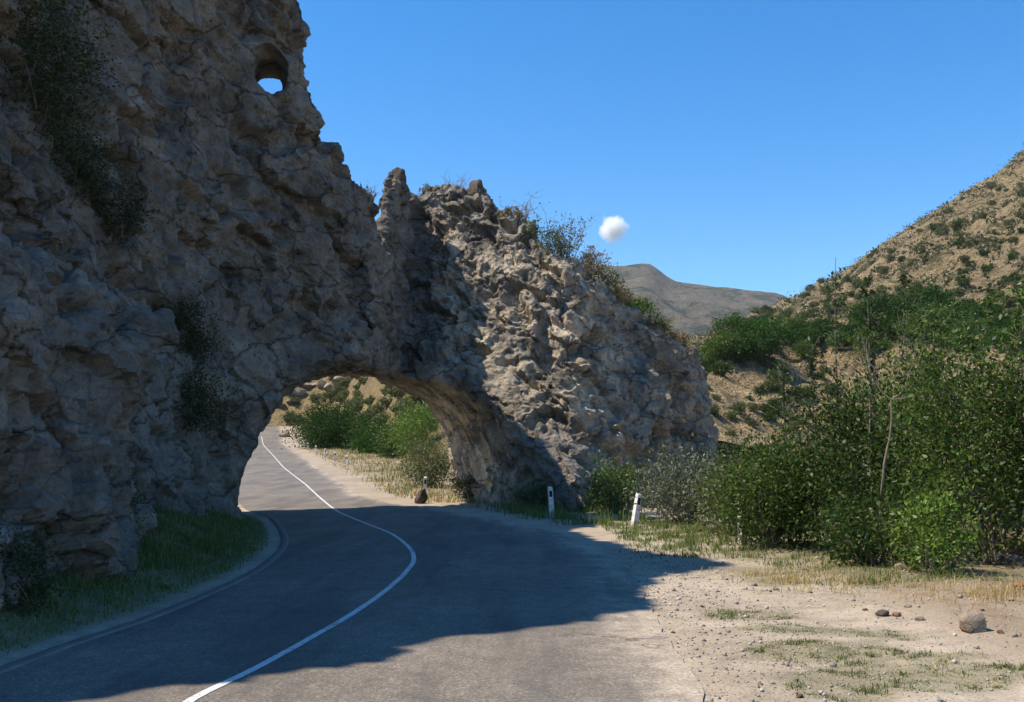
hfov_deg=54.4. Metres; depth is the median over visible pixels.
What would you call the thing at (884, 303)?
hillside tree
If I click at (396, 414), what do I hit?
scrub bush
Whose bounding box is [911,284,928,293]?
hillside shrub
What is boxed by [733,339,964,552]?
leafy bush
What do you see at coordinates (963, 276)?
hillside shrub
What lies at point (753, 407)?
hillside shrub
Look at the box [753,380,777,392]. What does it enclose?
hillside shrub
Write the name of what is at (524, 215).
twiggy bush
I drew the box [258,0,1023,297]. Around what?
sky
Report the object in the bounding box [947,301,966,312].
hillside shrub
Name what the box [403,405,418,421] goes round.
scrub bush
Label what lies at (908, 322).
hillside tree
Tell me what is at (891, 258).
hillside shrub
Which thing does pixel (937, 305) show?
hillside tree
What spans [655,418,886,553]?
leafy bush
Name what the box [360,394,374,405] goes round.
scrub bush
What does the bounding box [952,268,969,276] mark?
hillside shrub
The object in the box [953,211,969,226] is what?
hillside shrub
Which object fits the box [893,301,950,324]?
hillside tree
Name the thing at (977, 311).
hillside tree
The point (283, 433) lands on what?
boulder
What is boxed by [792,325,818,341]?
hillside tree
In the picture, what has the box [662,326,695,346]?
crest shrub
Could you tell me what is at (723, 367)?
hillside shrub
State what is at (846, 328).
hillside tree
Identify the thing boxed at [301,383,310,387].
outcrop rock
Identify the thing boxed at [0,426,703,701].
road
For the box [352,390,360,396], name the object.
scrub bush
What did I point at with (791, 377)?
hillside shrub
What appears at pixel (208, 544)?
grass
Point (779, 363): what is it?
sapling
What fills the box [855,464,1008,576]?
leafy bush
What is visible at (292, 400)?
scrub bush
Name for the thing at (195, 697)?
road marking
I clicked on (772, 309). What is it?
hillside shrub
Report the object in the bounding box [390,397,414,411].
scrub bush
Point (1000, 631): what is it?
stone
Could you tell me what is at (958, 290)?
hillside shrub
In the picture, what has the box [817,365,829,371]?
hillside shrub
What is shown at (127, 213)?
cliff shrub
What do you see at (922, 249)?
hillside shrub
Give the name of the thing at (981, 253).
hillside shrub
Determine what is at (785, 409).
hillside shrub
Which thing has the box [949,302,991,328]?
hillside tree
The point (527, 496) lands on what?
leafy bush
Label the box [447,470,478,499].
cliff shrub
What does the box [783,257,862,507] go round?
sapling
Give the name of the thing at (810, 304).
hillside shrub
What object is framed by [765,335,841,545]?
sapling
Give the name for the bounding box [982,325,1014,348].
hillside tree
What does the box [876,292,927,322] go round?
hillside tree
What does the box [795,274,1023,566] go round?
leafy bush
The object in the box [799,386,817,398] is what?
hillside shrub
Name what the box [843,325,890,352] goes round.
hillside tree
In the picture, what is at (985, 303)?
hillside tree
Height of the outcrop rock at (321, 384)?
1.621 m
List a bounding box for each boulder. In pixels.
[279,431,289,436]
[414,488,427,503]
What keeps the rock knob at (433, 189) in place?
on the cliff
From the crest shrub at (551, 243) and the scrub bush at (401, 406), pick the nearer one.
the crest shrub at (551, 243)
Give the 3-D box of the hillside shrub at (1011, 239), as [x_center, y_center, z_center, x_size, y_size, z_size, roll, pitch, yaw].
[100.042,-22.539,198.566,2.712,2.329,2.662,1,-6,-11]
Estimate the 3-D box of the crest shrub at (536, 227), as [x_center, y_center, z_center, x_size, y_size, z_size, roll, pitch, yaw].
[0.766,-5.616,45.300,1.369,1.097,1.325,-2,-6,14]
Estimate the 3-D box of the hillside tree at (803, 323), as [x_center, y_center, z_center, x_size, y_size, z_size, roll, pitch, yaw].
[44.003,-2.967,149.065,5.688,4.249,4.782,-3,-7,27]
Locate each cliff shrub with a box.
[0,0,165,132]
[0,48,151,173]
[0,506,86,616]
[49,107,135,209]
[90,170,168,246]
[125,480,166,531]
[149,276,259,371]
[172,346,253,436]
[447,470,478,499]
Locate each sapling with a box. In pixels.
[758,359,805,538]
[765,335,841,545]
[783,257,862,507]
[833,310,891,534]
[852,263,910,538]
[881,260,919,541]
[897,298,963,534]
[898,298,951,553]
[944,287,1010,565]
[975,277,1023,436]
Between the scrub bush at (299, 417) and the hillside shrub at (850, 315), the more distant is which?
the scrub bush at (299, 417)
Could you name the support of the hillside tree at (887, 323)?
on the hillside
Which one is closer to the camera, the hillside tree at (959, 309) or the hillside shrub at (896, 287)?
the hillside tree at (959, 309)
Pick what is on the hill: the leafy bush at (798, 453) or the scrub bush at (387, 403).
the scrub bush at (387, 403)
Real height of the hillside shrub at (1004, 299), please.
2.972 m
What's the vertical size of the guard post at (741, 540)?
1.435 m
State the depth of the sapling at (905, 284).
22.20 m
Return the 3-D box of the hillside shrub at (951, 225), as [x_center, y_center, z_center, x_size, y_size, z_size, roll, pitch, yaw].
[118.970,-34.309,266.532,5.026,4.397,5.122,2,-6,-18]
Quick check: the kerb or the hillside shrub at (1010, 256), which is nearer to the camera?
the kerb
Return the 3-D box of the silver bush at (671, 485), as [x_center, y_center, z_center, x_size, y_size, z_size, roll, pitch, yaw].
[5.691,3.886,29.950,5.081,2.881,5.253,5,-8,-42]
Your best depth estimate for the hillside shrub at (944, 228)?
279.44 m
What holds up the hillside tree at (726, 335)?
on the hillside
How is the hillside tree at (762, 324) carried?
on the hillside
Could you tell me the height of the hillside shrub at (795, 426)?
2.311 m
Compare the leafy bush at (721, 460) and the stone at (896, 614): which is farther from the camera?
the leafy bush at (721, 460)
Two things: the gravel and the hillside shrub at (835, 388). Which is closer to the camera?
the gravel
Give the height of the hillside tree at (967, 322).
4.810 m
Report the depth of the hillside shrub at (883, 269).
277.87 m
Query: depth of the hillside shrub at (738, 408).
98.90 m
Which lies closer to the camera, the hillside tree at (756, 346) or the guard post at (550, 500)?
the guard post at (550, 500)
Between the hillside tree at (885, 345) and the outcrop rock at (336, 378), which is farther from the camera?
the outcrop rock at (336, 378)
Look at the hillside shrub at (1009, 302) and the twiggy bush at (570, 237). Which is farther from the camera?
the hillside shrub at (1009, 302)
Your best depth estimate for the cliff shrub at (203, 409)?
25.77 m
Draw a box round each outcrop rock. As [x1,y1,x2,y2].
[291,387,305,396]
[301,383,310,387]
[316,380,326,387]
[323,382,332,389]
[334,376,342,380]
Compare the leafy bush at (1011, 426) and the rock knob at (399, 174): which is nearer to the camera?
the leafy bush at (1011, 426)
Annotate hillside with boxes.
[687,149,1023,469]
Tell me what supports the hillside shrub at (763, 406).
on the hillside
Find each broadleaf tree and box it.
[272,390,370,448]
[334,406,395,453]
[364,413,409,458]
[370,385,424,405]
[371,398,442,460]
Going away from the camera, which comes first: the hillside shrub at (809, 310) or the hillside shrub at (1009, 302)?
the hillside shrub at (1009, 302)
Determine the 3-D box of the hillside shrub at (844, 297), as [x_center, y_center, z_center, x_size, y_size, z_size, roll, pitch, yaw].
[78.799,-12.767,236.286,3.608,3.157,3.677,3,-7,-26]
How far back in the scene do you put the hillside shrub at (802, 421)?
102.98 m
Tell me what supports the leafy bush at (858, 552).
on the ground at (934, 612)
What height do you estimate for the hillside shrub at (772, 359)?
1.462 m
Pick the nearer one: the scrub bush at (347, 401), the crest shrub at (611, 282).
the crest shrub at (611, 282)
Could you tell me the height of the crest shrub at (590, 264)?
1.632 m
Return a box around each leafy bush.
[504,479,558,511]
[573,446,660,512]
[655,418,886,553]
[683,433,768,515]
[717,414,892,529]
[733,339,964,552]
[792,472,945,567]
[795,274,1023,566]
[804,328,990,539]
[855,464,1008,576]
[930,299,1023,564]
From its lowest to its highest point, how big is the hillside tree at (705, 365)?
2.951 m
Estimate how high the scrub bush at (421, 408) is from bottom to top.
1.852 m
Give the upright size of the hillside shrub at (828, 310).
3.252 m
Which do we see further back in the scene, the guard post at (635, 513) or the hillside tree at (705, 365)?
the hillside tree at (705, 365)
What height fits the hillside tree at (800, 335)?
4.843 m
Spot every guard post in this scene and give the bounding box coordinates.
[423,477,426,492]
[548,487,554,517]
[630,493,641,527]
[738,503,746,544]
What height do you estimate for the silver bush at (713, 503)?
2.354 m
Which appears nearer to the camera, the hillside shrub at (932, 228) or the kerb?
the kerb
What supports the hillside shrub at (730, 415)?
on the hillside
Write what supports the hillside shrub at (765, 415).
on the hillside
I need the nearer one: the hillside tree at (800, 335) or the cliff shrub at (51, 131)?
the cliff shrub at (51, 131)
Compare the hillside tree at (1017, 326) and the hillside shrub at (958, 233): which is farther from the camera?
the hillside shrub at (958, 233)
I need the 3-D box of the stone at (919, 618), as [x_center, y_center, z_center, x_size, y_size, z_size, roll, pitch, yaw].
[4.947,3.252,12.080,0.118,0.084,0.127,-2,-6,15]
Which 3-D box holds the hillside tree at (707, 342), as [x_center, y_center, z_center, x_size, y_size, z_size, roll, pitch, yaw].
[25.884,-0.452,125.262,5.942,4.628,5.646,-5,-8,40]
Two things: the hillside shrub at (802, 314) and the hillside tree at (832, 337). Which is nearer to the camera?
the hillside tree at (832, 337)
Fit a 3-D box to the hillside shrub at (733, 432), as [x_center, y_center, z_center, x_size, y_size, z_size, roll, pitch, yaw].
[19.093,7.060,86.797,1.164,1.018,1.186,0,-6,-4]
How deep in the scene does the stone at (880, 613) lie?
12.42 m
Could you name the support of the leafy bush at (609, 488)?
on the ground at (934, 612)
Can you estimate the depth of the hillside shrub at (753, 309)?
331.67 m
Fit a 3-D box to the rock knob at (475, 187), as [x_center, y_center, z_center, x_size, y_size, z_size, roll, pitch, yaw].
[-1.652,-7.281,46.725,0.857,1.507,1.020,0,-6,0]
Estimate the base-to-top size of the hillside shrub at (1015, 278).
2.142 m
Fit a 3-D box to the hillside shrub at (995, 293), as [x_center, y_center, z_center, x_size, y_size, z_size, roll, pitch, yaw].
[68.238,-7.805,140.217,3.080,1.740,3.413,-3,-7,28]
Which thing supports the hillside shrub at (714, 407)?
on the hillside
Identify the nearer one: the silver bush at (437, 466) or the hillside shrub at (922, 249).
the silver bush at (437, 466)
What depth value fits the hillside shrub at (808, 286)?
301.12 m
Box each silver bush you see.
[381,422,453,487]
[614,432,740,525]
[676,447,766,536]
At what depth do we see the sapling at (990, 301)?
18.20 m
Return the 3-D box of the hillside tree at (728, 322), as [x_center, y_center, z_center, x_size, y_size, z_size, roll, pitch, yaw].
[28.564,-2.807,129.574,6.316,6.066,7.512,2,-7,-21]
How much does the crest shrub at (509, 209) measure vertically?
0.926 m
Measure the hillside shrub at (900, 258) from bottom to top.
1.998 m
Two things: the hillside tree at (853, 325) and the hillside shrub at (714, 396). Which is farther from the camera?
the hillside tree at (853, 325)
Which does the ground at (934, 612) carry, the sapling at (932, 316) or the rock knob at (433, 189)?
the sapling at (932, 316)
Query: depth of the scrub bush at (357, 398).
156.26 m
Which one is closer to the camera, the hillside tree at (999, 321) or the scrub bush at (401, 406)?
the scrub bush at (401, 406)
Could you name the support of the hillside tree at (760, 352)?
on the hillside
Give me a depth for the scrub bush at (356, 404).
149.42 m
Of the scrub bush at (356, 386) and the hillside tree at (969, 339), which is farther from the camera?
the scrub bush at (356, 386)
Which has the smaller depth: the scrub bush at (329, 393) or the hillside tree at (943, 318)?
the hillside tree at (943, 318)
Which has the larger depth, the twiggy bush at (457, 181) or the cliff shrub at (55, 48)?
the twiggy bush at (457, 181)
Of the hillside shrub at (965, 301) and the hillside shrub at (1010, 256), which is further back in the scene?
the hillside shrub at (1010, 256)
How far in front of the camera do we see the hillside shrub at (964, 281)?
180.17 m
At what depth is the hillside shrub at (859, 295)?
231.84 m
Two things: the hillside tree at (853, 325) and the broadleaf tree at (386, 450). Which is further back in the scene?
the hillside tree at (853, 325)
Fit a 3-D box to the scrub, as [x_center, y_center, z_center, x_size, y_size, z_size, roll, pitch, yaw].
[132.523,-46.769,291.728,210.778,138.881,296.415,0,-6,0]
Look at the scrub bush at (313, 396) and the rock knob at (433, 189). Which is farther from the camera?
the scrub bush at (313, 396)
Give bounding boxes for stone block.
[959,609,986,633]
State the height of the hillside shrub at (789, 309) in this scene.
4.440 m
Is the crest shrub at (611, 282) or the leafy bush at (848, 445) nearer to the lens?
the leafy bush at (848, 445)
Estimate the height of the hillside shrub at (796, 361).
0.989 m
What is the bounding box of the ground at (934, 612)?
[0,426,1023,701]
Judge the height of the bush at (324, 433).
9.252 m
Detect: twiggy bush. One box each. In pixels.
[359,178,382,200]
[442,166,472,187]
[501,188,549,224]
[532,202,596,257]
[667,316,679,337]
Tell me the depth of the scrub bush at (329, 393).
193.55 m
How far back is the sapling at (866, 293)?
20.71 m
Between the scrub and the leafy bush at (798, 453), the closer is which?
the leafy bush at (798, 453)
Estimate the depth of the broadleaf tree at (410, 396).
109.62 m
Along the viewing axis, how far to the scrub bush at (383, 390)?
133.99 m
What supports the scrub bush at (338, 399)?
on the hill
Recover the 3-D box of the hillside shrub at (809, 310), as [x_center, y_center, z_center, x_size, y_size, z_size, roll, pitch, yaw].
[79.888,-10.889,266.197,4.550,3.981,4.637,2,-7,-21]
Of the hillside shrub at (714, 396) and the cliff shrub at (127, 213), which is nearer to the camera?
the cliff shrub at (127, 213)
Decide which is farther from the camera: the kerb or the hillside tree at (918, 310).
the hillside tree at (918, 310)
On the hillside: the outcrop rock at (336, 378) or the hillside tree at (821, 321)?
the hillside tree at (821, 321)
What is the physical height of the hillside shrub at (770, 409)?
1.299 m
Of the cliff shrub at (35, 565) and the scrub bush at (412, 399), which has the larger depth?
the scrub bush at (412, 399)
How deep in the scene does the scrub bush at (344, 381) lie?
193.00 m
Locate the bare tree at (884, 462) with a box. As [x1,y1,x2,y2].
[842,322,948,555]
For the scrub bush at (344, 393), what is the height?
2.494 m
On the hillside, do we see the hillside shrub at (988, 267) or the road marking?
the hillside shrub at (988, 267)
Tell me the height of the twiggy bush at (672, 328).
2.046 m
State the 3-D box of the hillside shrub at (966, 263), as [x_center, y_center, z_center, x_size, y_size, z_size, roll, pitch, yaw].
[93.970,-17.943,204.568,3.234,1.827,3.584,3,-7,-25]
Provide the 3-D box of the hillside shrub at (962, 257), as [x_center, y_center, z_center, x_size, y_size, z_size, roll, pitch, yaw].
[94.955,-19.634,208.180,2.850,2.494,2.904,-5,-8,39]
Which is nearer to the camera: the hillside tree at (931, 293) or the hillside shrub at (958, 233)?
the hillside tree at (931, 293)
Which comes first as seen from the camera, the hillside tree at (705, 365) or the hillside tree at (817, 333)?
the hillside tree at (705, 365)
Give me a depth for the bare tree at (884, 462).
18.38 m
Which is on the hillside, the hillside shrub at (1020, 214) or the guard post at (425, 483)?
the hillside shrub at (1020, 214)
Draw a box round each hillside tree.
[687,340,706,364]
[699,332,735,361]
[700,356,715,372]
[706,329,751,360]
[708,305,751,335]
[710,328,757,362]
[714,329,770,363]
[735,310,806,358]
[742,338,771,358]
[744,334,771,360]
[746,328,786,357]
[778,312,809,331]
[784,322,819,349]
[789,338,820,357]
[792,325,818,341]
[796,320,815,329]
[798,326,822,342]
[802,314,839,340]
[808,324,825,343]
[823,328,853,349]
[828,319,864,342]
[829,326,856,344]
[841,317,873,341]
[843,291,880,325]
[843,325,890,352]
[859,311,901,341]
[860,285,900,319]
[870,293,897,315]
[873,337,895,350]
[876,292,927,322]
[885,300,914,322]
[891,314,925,340]
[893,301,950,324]
[903,296,954,322]
[911,297,964,343]
[914,280,974,308]
[944,317,988,349]
[945,310,991,341]
[946,324,986,350]
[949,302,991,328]
[951,298,1004,326]
[953,300,981,313]
[957,296,1009,319]
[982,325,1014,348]
[990,309,1020,328]
[993,312,1021,346]
[1005,305,1022,318]
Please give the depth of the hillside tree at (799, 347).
137.83 m
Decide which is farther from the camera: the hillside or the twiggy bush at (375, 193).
the hillside
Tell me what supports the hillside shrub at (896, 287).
on the hillside
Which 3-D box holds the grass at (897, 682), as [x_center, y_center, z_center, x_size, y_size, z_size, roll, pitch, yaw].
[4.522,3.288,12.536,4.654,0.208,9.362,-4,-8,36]
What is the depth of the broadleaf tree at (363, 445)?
110.19 m
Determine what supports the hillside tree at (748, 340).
on the hillside
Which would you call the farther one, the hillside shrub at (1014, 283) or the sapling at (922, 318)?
the hillside shrub at (1014, 283)
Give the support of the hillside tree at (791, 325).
on the hillside
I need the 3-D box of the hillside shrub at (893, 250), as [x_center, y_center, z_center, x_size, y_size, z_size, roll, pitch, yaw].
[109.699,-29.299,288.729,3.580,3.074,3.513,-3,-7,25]
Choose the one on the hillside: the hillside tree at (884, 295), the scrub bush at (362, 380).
the hillside tree at (884, 295)
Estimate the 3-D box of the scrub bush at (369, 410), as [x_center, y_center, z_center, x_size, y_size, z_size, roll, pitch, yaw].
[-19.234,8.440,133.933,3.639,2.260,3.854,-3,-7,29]
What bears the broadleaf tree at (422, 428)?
on the hill
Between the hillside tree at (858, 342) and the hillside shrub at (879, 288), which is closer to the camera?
the hillside tree at (858, 342)
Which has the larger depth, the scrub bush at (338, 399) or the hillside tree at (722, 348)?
the scrub bush at (338, 399)
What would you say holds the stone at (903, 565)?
on the ground at (934, 612)
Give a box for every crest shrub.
[418,181,438,194]
[493,205,530,221]
[520,217,543,238]
[529,218,578,258]
[566,245,620,278]
[590,267,625,288]
[608,283,634,305]
[618,292,660,317]
[642,313,674,335]
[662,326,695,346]
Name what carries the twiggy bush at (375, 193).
on the cliff
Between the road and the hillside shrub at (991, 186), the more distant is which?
the hillside shrub at (991, 186)
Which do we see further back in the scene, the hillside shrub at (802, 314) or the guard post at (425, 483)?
the hillside shrub at (802, 314)
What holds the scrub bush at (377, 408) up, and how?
on the hill
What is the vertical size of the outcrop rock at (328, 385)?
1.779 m
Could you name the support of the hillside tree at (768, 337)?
on the hillside
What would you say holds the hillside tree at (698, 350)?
on the hillside
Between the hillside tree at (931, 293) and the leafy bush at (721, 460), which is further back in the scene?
the hillside tree at (931, 293)
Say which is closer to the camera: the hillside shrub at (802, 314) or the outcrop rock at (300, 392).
the outcrop rock at (300, 392)
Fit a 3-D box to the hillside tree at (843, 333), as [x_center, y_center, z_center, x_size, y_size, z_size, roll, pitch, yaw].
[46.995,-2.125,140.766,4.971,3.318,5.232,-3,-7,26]
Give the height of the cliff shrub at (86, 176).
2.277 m
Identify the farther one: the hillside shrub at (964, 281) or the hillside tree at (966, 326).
the hillside shrub at (964, 281)
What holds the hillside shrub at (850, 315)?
on the hillside
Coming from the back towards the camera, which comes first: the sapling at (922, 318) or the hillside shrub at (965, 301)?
the hillside shrub at (965, 301)
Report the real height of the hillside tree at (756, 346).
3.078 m
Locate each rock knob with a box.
[388,167,406,197]
[431,187,439,191]
[468,179,485,209]
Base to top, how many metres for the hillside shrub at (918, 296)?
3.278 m
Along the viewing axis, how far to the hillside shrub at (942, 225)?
295.51 m
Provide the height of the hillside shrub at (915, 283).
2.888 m
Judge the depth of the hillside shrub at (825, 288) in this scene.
284.27 m
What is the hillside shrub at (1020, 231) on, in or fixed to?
on the hillside
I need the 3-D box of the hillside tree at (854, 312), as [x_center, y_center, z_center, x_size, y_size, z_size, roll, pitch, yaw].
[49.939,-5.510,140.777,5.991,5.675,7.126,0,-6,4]
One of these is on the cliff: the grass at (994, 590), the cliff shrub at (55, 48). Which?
the cliff shrub at (55, 48)
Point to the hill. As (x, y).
(371, 386)
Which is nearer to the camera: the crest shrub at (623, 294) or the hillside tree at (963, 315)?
the crest shrub at (623, 294)
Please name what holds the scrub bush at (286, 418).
on the hill
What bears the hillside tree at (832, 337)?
on the hillside
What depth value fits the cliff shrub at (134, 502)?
17.29 m
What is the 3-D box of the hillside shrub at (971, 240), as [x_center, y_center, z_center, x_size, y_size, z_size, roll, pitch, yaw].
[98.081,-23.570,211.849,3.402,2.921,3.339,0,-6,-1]
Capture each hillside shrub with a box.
[707,360,740,375]
[710,398,722,415]
[711,390,720,399]
[724,405,739,420]
[724,429,737,435]
[727,395,751,414]
[742,416,757,426]
[746,398,761,411]
[748,384,771,394]
[749,307,760,312]
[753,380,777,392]
[757,356,770,365]
[757,403,770,410]
[760,411,778,420]
[761,397,785,405]
[762,360,793,387]
[765,404,781,414]
[768,307,778,312]
[768,353,775,363]
[777,405,792,414]
[780,303,795,316]
[781,412,802,433]
[786,379,805,396]
[787,414,804,422]
[790,359,802,362]
[795,311,807,317]
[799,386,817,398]
[803,303,815,316]
[804,284,817,291]
[808,301,819,307]
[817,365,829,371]
[820,383,840,392]
[821,306,836,315]
[822,287,833,294]
[838,291,848,301]
[838,301,848,312]
[841,276,851,281]
[841,303,860,321]
[854,292,863,299]
[873,284,886,292]
[876,266,892,274]
[885,245,896,253]
[885,251,895,261]
[893,284,904,292]
[895,256,908,261]
[896,289,909,295]
[907,275,929,289]
[907,293,927,302]
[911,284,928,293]
[912,240,928,253]
[924,223,936,231]
[930,221,949,236]
[934,222,948,230]
[941,207,952,213]
[941,282,965,297]
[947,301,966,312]
[948,219,966,230]
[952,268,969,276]
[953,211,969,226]
[953,231,964,237]
[953,278,971,287]
[954,274,969,280]
[958,298,978,304]
[959,252,970,261]
[962,260,975,267]
[964,238,982,245]
[975,250,989,255]
[977,212,986,218]
[979,263,996,272]
[984,290,1006,297]
[985,181,995,188]
[997,271,1023,284]
[1000,294,1017,307]
[1004,295,1017,306]
[1005,236,1019,242]
[1006,252,1020,259]
[1010,276,1023,289]
[1014,210,1023,218]
[1017,227,1023,233]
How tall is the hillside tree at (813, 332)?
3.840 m
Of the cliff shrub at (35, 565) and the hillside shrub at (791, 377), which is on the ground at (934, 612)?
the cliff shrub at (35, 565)
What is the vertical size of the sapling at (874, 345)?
5.158 m
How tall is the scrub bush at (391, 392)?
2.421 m
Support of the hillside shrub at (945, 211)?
on the hillside
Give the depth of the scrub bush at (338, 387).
192.65 m
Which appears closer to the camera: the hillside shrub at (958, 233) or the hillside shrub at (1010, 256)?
the hillside shrub at (1010, 256)
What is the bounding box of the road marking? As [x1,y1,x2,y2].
[183,436,415,701]
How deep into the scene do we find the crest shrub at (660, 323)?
45.99 m
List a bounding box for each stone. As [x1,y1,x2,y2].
[875,609,888,616]
[892,611,900,616]
[894,563,908,569]
[914,615,924,620]
[996,629,1004,633]
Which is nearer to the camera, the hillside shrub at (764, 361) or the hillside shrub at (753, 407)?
the hillside shrub at (753, 407)
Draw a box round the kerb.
[0,518,288,673]
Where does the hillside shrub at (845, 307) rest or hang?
on the hillside
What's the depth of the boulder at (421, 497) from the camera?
42.41 m
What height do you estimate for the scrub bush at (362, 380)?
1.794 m
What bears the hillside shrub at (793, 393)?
on the hillside
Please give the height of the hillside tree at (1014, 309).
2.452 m
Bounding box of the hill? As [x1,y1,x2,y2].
[267,376,1023,556]
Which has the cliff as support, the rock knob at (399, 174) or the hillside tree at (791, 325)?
the rock knob at (399, 174)
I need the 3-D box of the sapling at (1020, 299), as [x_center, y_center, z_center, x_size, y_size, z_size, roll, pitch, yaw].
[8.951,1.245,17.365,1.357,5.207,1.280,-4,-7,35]
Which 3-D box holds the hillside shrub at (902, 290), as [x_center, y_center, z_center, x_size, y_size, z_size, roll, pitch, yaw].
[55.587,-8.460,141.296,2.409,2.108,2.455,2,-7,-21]
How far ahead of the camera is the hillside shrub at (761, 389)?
109.29 m
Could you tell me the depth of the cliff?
31.00 m
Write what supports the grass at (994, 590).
on the ground at (934, 612)
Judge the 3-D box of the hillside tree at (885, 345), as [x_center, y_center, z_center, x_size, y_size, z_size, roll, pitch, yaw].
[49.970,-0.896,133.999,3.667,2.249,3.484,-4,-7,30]
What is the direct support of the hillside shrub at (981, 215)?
on the hillside
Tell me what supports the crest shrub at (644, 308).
on the cliff
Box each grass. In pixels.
[0,447,1006,656]
[306,446,1023,700]
[704,580,1023,701]
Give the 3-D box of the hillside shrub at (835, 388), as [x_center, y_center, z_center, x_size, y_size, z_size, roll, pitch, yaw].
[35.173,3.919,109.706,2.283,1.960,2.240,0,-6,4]
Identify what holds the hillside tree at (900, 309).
on the hillside
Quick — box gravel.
[598,546,1023,701]
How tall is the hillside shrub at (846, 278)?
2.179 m
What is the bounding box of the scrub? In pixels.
[686,144,1023,375]
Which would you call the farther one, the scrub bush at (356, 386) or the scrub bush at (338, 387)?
the scrub bush at (338, 387)
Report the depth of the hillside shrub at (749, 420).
97.14 m
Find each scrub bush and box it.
[280,410,295,421]
[286,396,301,403]
[294,413,305,422]
[308,392,321,401]
[321,388,336,398]
[332,382,343,391]
[332,392,342,402]
[335,388,348,400]
[338,376,350,384]
[341,397,349,407]
[346,397,363,411]
[350,394,363,404]
[351,383,361,389]
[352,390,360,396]
[354,405,375,421]
[356,376,368,384]
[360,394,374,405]
[370,402,384,413]
[371,411,390,422]
[377,395,392,406]
[380,387,386,394]
[384,386,404,398]
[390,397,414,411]
[394,409,404,421]
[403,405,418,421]
[407,396,424,404]
[411,403,430,417]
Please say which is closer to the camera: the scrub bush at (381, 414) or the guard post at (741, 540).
the guard post at (741, 540)
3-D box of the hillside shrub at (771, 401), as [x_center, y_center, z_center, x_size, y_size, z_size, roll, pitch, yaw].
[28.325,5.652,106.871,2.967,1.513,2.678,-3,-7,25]
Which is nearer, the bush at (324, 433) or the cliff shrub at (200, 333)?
the cliff shrub at (200, 333)
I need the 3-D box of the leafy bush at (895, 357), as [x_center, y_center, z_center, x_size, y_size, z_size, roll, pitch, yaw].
[9.469,1.930,23.340,5.220,5.296,4.557,6,-8,-42]
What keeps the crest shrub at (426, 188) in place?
on the cliff
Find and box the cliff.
[0,0,720,610]

